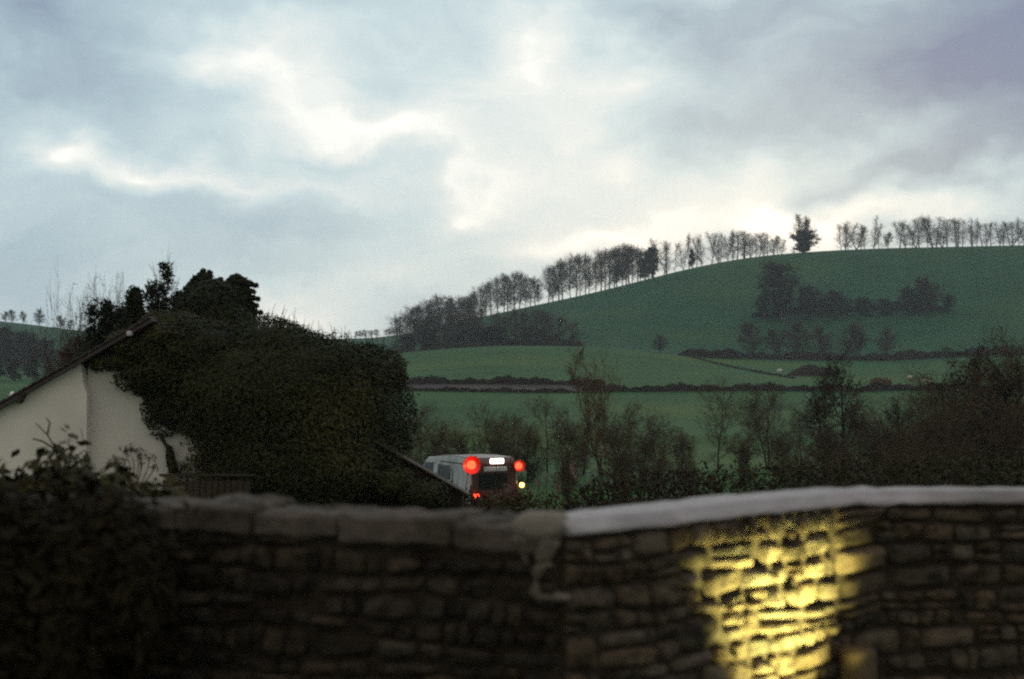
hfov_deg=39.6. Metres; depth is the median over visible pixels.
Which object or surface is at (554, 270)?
bare tree
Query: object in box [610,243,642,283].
bare tree
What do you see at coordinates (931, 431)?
bare tree
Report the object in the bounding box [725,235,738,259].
bare tree
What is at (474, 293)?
bare tree
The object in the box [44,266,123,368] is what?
bare sapling
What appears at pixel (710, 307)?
terrain
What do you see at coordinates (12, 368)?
dark tree
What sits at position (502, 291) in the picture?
bare tree
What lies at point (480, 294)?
bare tree
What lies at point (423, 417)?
bare tree
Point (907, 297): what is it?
dark tree
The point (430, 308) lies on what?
bare tree
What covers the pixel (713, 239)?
bare tree
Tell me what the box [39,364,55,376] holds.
dark tree
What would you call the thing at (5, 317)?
bare tree
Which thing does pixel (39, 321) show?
bare tree
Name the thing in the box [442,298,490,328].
bare tree
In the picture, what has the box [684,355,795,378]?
hedgerow
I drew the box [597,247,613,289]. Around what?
bare tree
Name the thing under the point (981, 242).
bare tree
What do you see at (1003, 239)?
bare tree
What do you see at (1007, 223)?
bare tree
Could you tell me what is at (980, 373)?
bare tree
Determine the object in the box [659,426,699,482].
bare shrub
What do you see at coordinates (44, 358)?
bare sapling
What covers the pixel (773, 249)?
bare tree
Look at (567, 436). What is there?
bare shrub
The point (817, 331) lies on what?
bare tree
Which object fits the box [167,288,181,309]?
conifer
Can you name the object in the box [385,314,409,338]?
bare tree
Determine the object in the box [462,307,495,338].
bare tree
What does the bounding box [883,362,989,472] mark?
bare tree
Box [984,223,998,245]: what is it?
bare tree
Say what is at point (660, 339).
bare tree
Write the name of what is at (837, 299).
dark tree
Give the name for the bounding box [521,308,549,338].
bare tree
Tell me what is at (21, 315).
bare tree
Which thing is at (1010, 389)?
ivied tree
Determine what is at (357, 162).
sky
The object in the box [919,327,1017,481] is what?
ivied tree
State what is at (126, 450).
dry plant
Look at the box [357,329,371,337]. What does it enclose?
bare tree
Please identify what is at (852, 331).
bare tree
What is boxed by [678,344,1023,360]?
hedgerow
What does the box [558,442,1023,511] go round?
brown hedge
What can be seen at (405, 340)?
dark shrub
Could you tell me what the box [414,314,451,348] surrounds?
bare tree
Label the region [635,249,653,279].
bare tree
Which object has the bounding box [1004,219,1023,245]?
bare tree
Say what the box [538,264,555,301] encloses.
bare tree
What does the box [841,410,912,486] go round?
bare shrub
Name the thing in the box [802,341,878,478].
ivied tree
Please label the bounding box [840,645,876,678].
wooden post
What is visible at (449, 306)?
bare tree
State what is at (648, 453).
bare shrub
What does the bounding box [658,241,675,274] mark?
bare tree
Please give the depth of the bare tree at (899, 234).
699.62 m
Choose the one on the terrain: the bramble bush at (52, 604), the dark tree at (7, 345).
the dark tree at (7, 345)
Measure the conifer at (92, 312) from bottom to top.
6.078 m
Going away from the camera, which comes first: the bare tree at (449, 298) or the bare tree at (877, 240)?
the bare tree at (449, 298)
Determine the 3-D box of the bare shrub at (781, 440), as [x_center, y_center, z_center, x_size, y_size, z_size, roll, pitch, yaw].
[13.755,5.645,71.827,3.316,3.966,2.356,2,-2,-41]
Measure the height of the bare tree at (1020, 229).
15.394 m
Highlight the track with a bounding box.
[408,384,602,391]
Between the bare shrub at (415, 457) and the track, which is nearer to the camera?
the bare shrub at (415, 457)
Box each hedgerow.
[403,386,575,392]
[406,374,605,384]
[581,381,855,391]
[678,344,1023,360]
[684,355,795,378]
[751,301,950,316]
[857,381,1023,391]
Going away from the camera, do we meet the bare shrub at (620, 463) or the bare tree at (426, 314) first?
the bare shrub at (620, 463)
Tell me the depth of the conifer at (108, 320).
30.93 m
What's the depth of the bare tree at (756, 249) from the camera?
702.91 m
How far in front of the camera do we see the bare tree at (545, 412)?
84.09 m
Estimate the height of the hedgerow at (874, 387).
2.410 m
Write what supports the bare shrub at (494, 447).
on the terrain
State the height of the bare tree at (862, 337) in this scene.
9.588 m
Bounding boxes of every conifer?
[77,298,124,353]
[82,297,101,352]
[102,284,148,337]
[103,304,125,330]
[142,279,169,314]
[149,259,175,311]
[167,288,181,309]
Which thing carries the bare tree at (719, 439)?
on the terrain
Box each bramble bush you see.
[0,443,99,493]
[0,468,218,678]
[0,475,126,678]
[15,424,192,494]
[43,458,214,498]
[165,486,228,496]
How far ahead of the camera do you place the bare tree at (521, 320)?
484.77 m
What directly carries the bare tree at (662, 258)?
on the terrain
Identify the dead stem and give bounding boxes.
[32,418,91,469]
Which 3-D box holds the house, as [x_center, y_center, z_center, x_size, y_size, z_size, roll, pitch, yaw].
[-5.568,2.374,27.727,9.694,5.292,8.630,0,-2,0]
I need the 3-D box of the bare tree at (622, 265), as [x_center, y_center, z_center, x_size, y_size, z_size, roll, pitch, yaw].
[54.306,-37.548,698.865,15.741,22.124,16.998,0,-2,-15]
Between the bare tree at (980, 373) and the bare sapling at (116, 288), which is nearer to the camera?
the bare sapling at (116, 288)
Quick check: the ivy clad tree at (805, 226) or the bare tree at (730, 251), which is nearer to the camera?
the ivy clad tree at (805, 226)
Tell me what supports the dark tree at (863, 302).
on the terrain
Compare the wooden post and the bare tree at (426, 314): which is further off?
the bare tree at (426, 314)
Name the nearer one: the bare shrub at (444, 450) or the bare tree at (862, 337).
the bare shrub at (444, 450)
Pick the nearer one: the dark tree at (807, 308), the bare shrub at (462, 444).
the bare shrub at (462, 444)
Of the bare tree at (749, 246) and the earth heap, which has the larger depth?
the bare tree at (749, 246)
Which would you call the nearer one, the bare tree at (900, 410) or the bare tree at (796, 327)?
the bare tree at (900, 410)
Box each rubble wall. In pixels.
[8,493,571,678]
[556,486,1023,678]
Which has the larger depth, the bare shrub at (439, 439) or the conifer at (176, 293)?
the bare shrub at (439, 439)
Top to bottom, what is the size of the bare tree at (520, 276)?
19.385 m
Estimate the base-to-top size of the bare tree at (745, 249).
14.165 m
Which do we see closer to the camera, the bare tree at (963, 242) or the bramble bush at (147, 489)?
the bramble bush at (147, 489)
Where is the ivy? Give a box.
[83,305,450,509]
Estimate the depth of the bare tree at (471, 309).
604.80 m
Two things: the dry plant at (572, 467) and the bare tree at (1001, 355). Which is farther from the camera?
the bare tree at (1001, 355)
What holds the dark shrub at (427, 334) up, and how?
on the terrain
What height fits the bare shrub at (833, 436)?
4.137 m
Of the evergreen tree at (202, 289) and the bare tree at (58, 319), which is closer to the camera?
the evergreen tree at (202, 289)
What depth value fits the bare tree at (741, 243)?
709.06 m
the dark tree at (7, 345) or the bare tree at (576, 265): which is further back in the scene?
the bare tree at (576, 265)
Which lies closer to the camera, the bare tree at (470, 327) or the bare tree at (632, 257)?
the bare tree at (470, 327)
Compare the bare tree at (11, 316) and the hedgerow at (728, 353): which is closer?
the hedgerow at (728, 353)
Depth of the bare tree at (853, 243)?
705.94 m
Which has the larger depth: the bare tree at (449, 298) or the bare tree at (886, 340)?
the bare tree at (449, 298)
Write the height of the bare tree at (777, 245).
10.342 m
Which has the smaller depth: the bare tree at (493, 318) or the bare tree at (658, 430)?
the bare tree at (658, 430)
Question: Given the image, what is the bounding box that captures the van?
[423,454,524,513]
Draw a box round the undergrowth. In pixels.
[397,334,583,352]
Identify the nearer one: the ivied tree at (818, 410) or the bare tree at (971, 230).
the ivied tree at (818, 410)
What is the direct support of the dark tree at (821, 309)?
on the terrain
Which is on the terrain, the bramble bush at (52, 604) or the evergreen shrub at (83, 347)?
the evergreen shrub at (83, 347)
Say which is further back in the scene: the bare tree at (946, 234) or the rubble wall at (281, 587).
the bare tree at (946, 234)
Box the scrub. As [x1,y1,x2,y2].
[439,457,580,514]
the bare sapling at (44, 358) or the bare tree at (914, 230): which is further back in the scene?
the bare tree at (914, 230)
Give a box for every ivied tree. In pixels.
[791,383,858,480]
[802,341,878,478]
[847,420,892,487]
[857,389,931,481]
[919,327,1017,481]
[959,346,1023,483]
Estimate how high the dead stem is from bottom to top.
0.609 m
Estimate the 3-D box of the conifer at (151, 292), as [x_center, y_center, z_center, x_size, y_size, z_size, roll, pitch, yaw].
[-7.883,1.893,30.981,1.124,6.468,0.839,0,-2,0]
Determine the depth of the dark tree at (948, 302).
547.89 m
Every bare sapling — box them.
[20,294,97,379]
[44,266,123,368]
[62,274,115,354]
[113,268,126,310]
[147,251,177,307]
[151,253,179,305]
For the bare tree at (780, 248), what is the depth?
703.46 m
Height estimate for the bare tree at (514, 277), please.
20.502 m
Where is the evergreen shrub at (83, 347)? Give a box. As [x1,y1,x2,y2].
[74,308,172,356]
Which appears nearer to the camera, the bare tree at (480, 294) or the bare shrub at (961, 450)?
the bare shrub at (961, 450)
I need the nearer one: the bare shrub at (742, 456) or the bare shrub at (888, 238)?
the bare shrub at (742, 456)
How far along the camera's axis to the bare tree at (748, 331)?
438.48 m
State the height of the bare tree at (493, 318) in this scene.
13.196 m
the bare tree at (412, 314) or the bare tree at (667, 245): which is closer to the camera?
the bare tree at (412, 314)
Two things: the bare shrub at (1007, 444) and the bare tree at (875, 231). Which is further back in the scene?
the bare tree at (875, 231)
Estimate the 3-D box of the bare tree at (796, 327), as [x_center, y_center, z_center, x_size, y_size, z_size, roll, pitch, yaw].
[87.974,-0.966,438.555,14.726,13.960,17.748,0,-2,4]
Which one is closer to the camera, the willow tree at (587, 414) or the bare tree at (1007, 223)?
the willow tree at (587, 414)
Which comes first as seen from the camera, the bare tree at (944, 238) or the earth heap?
the earth heap
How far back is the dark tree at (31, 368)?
334.42 m
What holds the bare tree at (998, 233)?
on the terrain
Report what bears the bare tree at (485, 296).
on the terrain
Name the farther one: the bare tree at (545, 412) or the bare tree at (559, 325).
the bare tree at (559, 325)
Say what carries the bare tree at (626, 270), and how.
on the terrain
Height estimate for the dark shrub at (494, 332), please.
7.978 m
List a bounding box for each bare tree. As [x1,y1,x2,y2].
[0,311,9,321]
[7,310,19,321]
[17,311,27,322]
[32,306,45,325]
[55,315,67,327]
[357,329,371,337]
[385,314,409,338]
[387,317,407,341]
[392,316,429,347]
[394,413,440,458]
[396,307,423,332]
[399,299,451,333]
[400,303,433,337]
[408,398,454,463]
[409,303,445,335]
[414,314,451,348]
[417,315,455,341]
[421,294,458,333]
[434,295,469,334]
[436,310,469,340]
[437,297,463,333]
[441,310,486,339]
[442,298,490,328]
[443,297,468,331]
[454,293,487,323]
[457,312,483,339]
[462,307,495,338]
[464,282,489,315]
[464,289,479,311]
[464,400,512,453]
[475,281,501,314]
[476,281,493,312]
[479,409,545,462]
[482,276,509,311]
[488,309,509,337]
[492,273,516,311]
[493,314,520,343]
[496,272,520,310]
[497,307,529,340]
[501,270,535,309]
[504,271,535,308]
[509,308,533,338]
[514,384,568,472]
[517,275,543,305]
[518,309,575,338]
[520,278,529,306]
[521,277,544,304]
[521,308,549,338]
[534,282,543,304]
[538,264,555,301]
[541,260,576,299]
[543,262,566,301]
[545,258,577,299]
[545,314,572,336]
[559,251,579,297]
[561,321,587,340]
[563,252,587,295]
[570,253,587,292]
[577,252,594,293]
[578,255,600,293]
[584,249,616,290]
[585,258,604,291]
[594,248,631,288]
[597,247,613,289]
[603,246,628,287]
[605,244,626,286]
[605,396,657,473]
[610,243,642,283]
[611,241,636,284]
[611,247,633,285]
[622,244,640,282]
[623,247,643,281]
[633,412,701,467]
[634,246,646,280]
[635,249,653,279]
[643,242,661,277]
[648,238,674,273]
[648,332,669,351]
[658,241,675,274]
[673,244,678,269]
[675,233,694,269]
[682,234,696,265]
[690,239,708,265]
[693,235,704,266]
[695,375,762,467]
[704,232,725,262]
[707,232,725,263]
[715,231,727,261]
[720,382,804,466]
[722,230,733,259]
[724,232,740,259]
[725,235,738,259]
[726,230,746,259]
[731,232,749,255]
[733,320,775,353]
[734,411,758,463]
[736,231,754,258]
[742,232,759,257]
[750,232,763,256]
[751,232,771,255]
[755,232,769,255]
[760,328,787,353]
[761,232,772,255]
[766,234,782,254]
[771,236,785,253]
[774,314,821,351]
[775,235,788,253]
[775,405,820,473]
[804,325,837,353]
[828,386,894,479]
[829,322,866,355]
[834,224,842,249]
[836,222,858,249]
[837,220,869,248]
[840,224,852,248]
[849,329,869,355]
[854,224,866,248]
[856,224,865,248]
[866,224,885,248]
[871,214,881,247]
[872,325,900,353]
[878,387,958,445]
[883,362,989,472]
[890,221,915,247]
[892,219,911,247]
[903,215,930,246]
[904,213,929,247]
[910,218,917,247]
[912,218,947,246]
[924,215,934,246]
[931,220,953,246]
[932,215,949,246]
[934,222,956,246]
[945,217,969,246]
[947,345,1023,483]
[948,217,965,246]
[957,314,1023,486]
[958,220,970,246]
[963,216,981,245]
[967,223,987,245]
[980,223,995,245]
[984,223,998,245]
[993,222,1006,245]
[996,220,1011,245]
[997,221,1015,245]
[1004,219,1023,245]
[1012,216,1023,243]
[1014,220,1020,243]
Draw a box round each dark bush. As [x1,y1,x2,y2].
[688,247,698,267]
[789,228,822,252]
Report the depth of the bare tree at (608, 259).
704.08 m
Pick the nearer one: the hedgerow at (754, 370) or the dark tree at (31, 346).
the hedgerow at (754, 370)
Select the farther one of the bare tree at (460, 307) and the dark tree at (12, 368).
the bare tree at (460, 307)
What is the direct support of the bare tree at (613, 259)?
on the terrain
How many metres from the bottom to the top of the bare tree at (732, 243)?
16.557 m
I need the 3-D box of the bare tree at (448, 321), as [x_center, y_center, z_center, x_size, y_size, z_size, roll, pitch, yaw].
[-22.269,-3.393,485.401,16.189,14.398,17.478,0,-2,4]
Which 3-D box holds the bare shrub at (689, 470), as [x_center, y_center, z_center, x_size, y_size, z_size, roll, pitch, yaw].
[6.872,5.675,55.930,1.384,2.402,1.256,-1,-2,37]
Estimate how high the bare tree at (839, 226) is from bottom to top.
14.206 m
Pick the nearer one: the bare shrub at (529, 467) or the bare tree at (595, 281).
the bare shrub at (529, 467)
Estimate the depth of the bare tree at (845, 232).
698.63 m
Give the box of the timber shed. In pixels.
[159,474,254,498]
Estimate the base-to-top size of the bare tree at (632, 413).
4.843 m
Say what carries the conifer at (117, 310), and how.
on the terrain
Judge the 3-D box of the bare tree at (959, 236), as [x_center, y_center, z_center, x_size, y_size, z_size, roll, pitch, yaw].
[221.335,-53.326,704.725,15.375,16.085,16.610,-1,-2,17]
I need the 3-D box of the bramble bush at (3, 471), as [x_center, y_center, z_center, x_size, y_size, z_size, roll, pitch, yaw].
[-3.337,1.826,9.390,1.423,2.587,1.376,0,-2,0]
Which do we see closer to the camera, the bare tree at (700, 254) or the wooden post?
the wooden post
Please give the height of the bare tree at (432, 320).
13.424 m
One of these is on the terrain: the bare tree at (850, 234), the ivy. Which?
the bare tree at (850, 234)
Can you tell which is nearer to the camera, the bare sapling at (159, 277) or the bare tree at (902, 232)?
the bare sapling at (159, 277)
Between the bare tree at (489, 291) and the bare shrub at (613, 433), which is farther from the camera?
the bare tree at (489, 291)
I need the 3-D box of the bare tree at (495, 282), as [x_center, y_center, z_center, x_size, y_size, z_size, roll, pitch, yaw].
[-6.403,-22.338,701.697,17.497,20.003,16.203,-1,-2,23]
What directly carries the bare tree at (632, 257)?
on the terrain
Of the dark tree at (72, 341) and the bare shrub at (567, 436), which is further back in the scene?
the dark tree at (72, 341)
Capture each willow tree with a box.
[561,339,622,476]
[576,390,593,474]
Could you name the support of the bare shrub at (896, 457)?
on the terrain
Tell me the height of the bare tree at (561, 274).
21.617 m
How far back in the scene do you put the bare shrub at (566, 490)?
57.74 m
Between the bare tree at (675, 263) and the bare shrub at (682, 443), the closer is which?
the bare shrub at (682, 443)
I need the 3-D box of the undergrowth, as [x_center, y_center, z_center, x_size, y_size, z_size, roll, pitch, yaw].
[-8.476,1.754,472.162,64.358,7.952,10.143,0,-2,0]
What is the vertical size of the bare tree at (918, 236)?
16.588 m
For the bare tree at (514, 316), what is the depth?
477.25 m
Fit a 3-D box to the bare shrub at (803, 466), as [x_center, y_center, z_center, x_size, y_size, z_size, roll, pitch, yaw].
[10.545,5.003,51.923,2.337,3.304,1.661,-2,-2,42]
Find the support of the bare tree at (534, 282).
on the terrain
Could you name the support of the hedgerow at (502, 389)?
on the terrain
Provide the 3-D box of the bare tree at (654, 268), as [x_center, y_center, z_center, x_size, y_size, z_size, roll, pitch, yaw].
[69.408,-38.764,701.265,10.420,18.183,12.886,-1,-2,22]
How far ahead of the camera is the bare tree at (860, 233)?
699.58 m
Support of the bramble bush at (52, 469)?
on the terrain
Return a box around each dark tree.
[0,325,19,364]
[0,354,9,376]
[3,357,26,380]
[10,329,34,363]
[12,333,43,364]
[17,357,41,379]
[33,336,58,366]
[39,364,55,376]
[49,349,63,367]
[64,335,79,352]
[751,290,779,318]
[756,258,804,319]
[794,281,825,318]
[813,296,834,316]
[823,289,855,315]
[850,295,879,315]
[875,297,896,314]
[896,284,918,313]
[910,274,948,314]
[940,295,956,311]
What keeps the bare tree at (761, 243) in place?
on the terrain
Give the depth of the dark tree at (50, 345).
469.67 m
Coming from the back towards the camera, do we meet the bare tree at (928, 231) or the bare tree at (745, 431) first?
the bare tree at (928, 231)
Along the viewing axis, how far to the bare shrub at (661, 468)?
57.98 m
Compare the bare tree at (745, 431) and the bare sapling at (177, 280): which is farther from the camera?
the bare tree at (745, 431)
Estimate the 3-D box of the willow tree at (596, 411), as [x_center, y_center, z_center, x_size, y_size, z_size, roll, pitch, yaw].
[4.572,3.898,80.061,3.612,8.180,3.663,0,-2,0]
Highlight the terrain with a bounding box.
[0,245,1023,510]
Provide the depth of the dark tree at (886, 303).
547.22 m
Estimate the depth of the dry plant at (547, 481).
32.98 m
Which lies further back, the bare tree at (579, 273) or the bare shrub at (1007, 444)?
the bare tree at (579, 273)
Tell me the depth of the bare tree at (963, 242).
701.32 m
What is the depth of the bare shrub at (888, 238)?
702.08 m
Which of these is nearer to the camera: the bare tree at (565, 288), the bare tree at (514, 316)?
the bare tree at (514, 316)
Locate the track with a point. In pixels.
(533, 387)
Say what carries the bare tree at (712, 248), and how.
on the terrain
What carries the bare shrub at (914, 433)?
on the terrain
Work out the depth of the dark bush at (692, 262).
700.11 m
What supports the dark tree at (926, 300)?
on the terrain
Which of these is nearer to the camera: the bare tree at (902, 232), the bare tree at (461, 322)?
the bare tree at (461, 322)
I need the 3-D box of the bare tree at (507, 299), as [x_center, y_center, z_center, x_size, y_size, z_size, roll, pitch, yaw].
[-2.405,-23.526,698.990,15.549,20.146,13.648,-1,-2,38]
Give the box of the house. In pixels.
[0,316,469,510]
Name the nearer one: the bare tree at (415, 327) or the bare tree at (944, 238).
the bare tree at (415, 327)
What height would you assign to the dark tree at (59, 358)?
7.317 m
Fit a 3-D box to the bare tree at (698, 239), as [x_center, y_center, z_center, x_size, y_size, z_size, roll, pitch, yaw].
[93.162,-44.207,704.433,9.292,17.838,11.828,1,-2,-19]
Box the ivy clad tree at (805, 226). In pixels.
[789,214,811,251]
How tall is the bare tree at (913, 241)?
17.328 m
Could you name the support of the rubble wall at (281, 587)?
on the terrain
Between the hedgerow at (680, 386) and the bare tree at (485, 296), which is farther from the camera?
the bare tree at (485, 296)
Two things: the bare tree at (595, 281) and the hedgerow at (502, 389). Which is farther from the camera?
the bare tree at (595, 281)
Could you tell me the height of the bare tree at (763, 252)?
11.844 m
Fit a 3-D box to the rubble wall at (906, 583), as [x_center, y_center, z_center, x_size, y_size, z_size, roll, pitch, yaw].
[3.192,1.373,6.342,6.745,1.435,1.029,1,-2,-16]
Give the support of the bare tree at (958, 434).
on the terrain
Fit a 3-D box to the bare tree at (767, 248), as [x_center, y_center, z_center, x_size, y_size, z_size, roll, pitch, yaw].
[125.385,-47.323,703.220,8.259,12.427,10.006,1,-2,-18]
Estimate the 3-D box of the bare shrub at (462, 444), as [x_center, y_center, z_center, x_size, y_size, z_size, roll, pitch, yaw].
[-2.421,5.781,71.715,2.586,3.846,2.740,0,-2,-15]
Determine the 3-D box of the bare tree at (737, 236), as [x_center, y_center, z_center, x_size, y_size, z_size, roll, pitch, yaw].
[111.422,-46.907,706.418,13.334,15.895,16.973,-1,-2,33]
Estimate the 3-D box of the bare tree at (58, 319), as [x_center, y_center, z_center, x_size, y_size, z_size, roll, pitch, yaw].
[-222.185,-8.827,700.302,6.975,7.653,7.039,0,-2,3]
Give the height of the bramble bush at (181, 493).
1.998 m
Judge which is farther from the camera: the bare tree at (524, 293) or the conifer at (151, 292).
the bare tree at (524, 293)
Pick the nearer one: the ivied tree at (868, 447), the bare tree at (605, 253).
the ivied tree at (868, 447)
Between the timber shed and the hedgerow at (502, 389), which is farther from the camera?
the hedgerow at (502, 389)
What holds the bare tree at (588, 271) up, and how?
on the terrain
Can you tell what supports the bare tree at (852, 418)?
on the terrain
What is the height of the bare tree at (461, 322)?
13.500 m
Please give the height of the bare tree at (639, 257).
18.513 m
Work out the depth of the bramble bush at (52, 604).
4.94 m
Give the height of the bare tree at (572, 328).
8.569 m
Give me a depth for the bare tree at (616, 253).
702.41 m
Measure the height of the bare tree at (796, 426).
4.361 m
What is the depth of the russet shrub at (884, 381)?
275.92 m
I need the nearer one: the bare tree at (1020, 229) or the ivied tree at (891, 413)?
the ivied tree at (891, 413)
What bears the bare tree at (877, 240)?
on the terrain
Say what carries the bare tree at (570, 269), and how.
on the terrain
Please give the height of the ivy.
3.970 m
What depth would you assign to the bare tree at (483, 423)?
81.97 m
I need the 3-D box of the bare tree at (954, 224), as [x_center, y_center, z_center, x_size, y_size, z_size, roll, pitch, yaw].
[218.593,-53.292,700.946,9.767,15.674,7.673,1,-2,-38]
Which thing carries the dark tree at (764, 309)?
on the terrain
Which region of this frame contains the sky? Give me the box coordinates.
[0,0,1023,338]
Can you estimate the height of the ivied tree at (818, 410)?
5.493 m
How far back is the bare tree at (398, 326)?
597.47 m
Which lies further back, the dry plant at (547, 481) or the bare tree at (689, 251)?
the bare tree at (689, 251)
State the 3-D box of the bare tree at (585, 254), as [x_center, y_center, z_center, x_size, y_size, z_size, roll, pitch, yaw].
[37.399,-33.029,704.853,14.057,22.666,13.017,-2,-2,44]
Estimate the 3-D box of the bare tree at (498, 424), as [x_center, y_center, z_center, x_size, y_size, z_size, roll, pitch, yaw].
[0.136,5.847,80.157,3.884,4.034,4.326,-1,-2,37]
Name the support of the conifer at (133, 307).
on the terrain
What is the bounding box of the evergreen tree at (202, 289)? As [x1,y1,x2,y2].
[174,267,263,330]
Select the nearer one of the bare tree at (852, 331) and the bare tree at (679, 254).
the bare tree at (852, 331)
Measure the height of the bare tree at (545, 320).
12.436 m
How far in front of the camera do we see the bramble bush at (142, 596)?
5.08 m
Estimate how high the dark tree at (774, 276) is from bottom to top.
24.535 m
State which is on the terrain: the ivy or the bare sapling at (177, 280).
the bare sapling at (177, 280)
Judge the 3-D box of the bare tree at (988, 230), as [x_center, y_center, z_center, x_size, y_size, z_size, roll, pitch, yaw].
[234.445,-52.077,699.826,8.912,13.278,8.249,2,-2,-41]
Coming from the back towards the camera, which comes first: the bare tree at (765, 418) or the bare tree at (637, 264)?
the bare tree at (637, 264)
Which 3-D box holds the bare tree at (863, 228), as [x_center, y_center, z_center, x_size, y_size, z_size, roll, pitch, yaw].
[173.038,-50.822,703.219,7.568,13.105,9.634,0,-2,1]
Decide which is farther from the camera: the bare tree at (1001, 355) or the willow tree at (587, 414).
the willow tree at (587, 414)
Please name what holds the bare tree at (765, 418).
on the terrain
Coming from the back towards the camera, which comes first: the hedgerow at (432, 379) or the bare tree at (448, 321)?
the bare tree at (448, 321)
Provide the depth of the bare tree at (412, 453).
75.77 m
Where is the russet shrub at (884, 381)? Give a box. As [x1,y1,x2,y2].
[870,377,892,384]
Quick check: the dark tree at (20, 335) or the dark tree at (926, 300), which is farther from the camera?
the dark tree at (926, 300)
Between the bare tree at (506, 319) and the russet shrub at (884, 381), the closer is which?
the russet shrub at (884, 381)
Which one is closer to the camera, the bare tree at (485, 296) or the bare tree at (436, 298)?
the bare tree at (436, 298)
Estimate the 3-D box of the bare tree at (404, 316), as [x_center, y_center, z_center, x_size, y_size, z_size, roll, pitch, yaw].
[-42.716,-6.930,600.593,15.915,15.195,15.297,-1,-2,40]
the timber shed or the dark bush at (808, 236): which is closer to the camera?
the timber shed
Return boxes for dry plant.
[112,443,159,484]
[490,483,512,502]
[525,470,561,506]
[567,443,606,508]
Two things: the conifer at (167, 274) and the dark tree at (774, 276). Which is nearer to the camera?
the conifer at (167, 274)
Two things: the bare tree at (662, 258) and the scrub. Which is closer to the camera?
the scrub
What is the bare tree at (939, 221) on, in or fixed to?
on the terrain
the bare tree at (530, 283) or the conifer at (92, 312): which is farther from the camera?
the bare tree at (530, 283)
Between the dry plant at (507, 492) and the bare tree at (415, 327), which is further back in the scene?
the bare tree at (415, 327)
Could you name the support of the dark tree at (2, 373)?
on the terrain
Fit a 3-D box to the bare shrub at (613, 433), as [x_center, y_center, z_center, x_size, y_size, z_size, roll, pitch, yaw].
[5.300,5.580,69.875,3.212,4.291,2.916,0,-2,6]
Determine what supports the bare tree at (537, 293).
on the terrain
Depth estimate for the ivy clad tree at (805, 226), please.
691.20 m
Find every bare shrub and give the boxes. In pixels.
[404,441,429,464]
[412,399,458,462]
[432,438,460,454]
[444,420,487,454]
[482,424,528,473]
[506,405,554,481]
[540,406,596,484]
[552,431,586,504]
[588,409,650,487]
[602,437,636,497]
[616,410,676,485]
[639,448,672,496]
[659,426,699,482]
[671,454,701,494]
[725,432,758,482]
[763,414,816,485]
[778,433,830,490]
[792,416,850,487]
[819,432,876,487]
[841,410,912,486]
[864,431,927,486]
[879,394,939,486]
[881,233,895,247]
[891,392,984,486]
[897,405,1001,486]
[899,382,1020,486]
[949,353,1023,486]
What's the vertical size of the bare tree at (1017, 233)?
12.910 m
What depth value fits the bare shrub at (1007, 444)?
48.03 m
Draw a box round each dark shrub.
[393,333,419,348]
[410,325,441,349]
[468,324,514,344]
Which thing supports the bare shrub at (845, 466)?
on the terrain
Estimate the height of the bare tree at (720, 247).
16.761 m
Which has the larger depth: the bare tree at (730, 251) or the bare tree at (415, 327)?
the bare tree at (730, 251)
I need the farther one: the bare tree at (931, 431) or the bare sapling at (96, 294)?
the bare tree at (931, 431)
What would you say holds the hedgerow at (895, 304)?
on the terrain
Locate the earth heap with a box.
[787,364,831,375]
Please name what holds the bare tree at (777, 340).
on the terrain
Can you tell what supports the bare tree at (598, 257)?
on the terrain
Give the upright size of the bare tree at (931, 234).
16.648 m
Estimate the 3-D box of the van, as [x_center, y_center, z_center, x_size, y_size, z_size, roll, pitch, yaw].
[-1.718,5.115,50.080,2.268,2.336,5.423,1,-2,-25]

